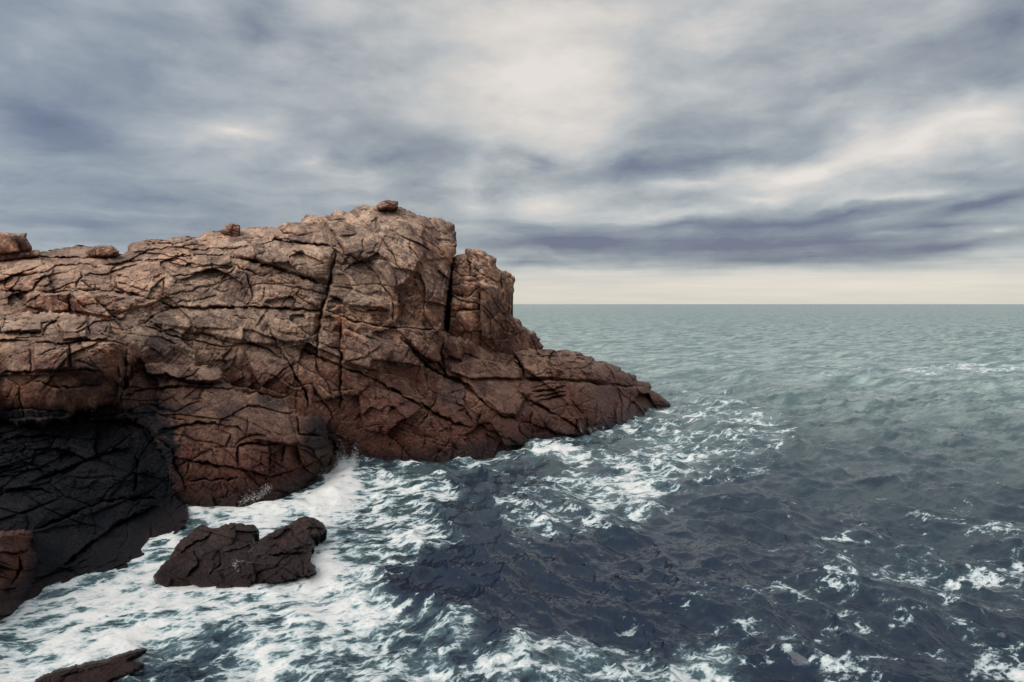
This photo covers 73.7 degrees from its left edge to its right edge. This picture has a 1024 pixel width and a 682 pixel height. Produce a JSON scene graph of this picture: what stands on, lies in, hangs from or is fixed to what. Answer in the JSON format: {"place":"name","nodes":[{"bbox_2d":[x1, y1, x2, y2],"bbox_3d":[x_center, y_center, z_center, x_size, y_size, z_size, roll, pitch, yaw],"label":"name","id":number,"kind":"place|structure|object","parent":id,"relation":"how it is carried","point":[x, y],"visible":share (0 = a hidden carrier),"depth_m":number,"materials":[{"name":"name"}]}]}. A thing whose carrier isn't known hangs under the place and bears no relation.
{"place":"outdoors","nodes":[
{"label":"outdoors","id":0,"kind":"place"},
{"bbox_2d":[0,205,669,619],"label":"headland","id":1,"kind":"structure","parent":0,"point":[150,387],"depth_m":50.75,"materials":[{"name":"stone"}]},
{"bbox_2d":[0,232,31,253],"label":"boulder","id":2,"kind":"object","parent":1,"relation":"on","point":[11,243],"visible":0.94,"depth_m":51.83,"materials":[{"name":"stone"}]},
{"bbox_2d":[0,250,39,260],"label":"boulder","id":3,"kind":"object","parent":1,"relation":"on","point":[24,254],"visible":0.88,"depth_m":52.34,"materials":[{"name":"stone"}]},
{"bbox_2d":[85,245,119,257],"bbox_3d":[-33.138,-6.921,55.370,2.484,1.582,4.428,-2,3,-26],"label":"boulder","id":4,"kind":"object","parent":1,"relation":"on","point":[106,251],"visible":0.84,"depth_m":53.88,"materials":[{"name":"stone"}]},
{"bbox_2d":[220,223,239,236],"bbox_3d":[-24.718,-9.418,59.997,1.710,1.742,3.330,-1,3,-19],"label":"boulder","id":5,"kind":"object","parent":1,"relation":"on","point":[232,230],"visible":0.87,"depth_m":58.84,"materials":[{"name":"stone"}]},
{"bbox_2d":[376,200,397,211],"bbox_3d":[-11.504,-12.389,63.487,2.118,1.360,2.750,0,3,0],"label":"boulder","id":6,"kind":"object","parent":1,"relation":"on","point":[386,205],"visible":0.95,"depth_m":62.49,"materials":[{"name":"stone"}]},
{"bbox_2d":[0,304,1023,681],"bbox_3d":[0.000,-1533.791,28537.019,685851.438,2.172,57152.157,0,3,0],"label":"sea","id":7,"kind":"structure","parent":0,"point":[802,492],"depth_m":34.83,"materials":[{"name":"liquid"}]},
{"bbox_2d":[34,648,146,681],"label":"sea rock","id":8,"kind":"object","parent":7,"relation":"in","point":[117,666],"visible":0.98,"depth_m":22.13,"materials":[{"name":"stone"}]},
{"bbox_2d":[153,523,259,587],"bbox_3d":[-14.013,10.941,31.620,4.464,4.539,7.175,-1,3,-21],"label":"sea rock","id":9,"kind":"object","parent":7,"relation":"in","point":[201,555],"visible":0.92,"depth_m":29.94,"materials":[{"name":"brown stone"}]},
{"bbox_2d":[236,516,326,583],"bbox_3d":[-11.014,10.856,32.357,4.086,4.241,7.243,-1,3,-9],"label":"sea rock","id":10,"kind":"object","parent":7,"relation":"in","point":[284,553],"visible":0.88,"depth_m":30.76,"materials":[{"name":"brown stone"}]},
{"bbox_2d":[241,440,359,501],"bbox_3d":[-13.787,7.789,44.741,3.332,3.845,10.962,1,3,25],"label":"spray","id":11,"kind":"object","parent":7,"relation":"on","point":[347,465],"visible":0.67,"depth_m":47.83,"materials":[{"name":"white liquid"}]},
{"bbox_2d":[0,0,1023,303],"label":"sky","id":12,"kind":"structure","parent":0,"point":[601,151],"materials":[{"name":"grey"}]}
]}

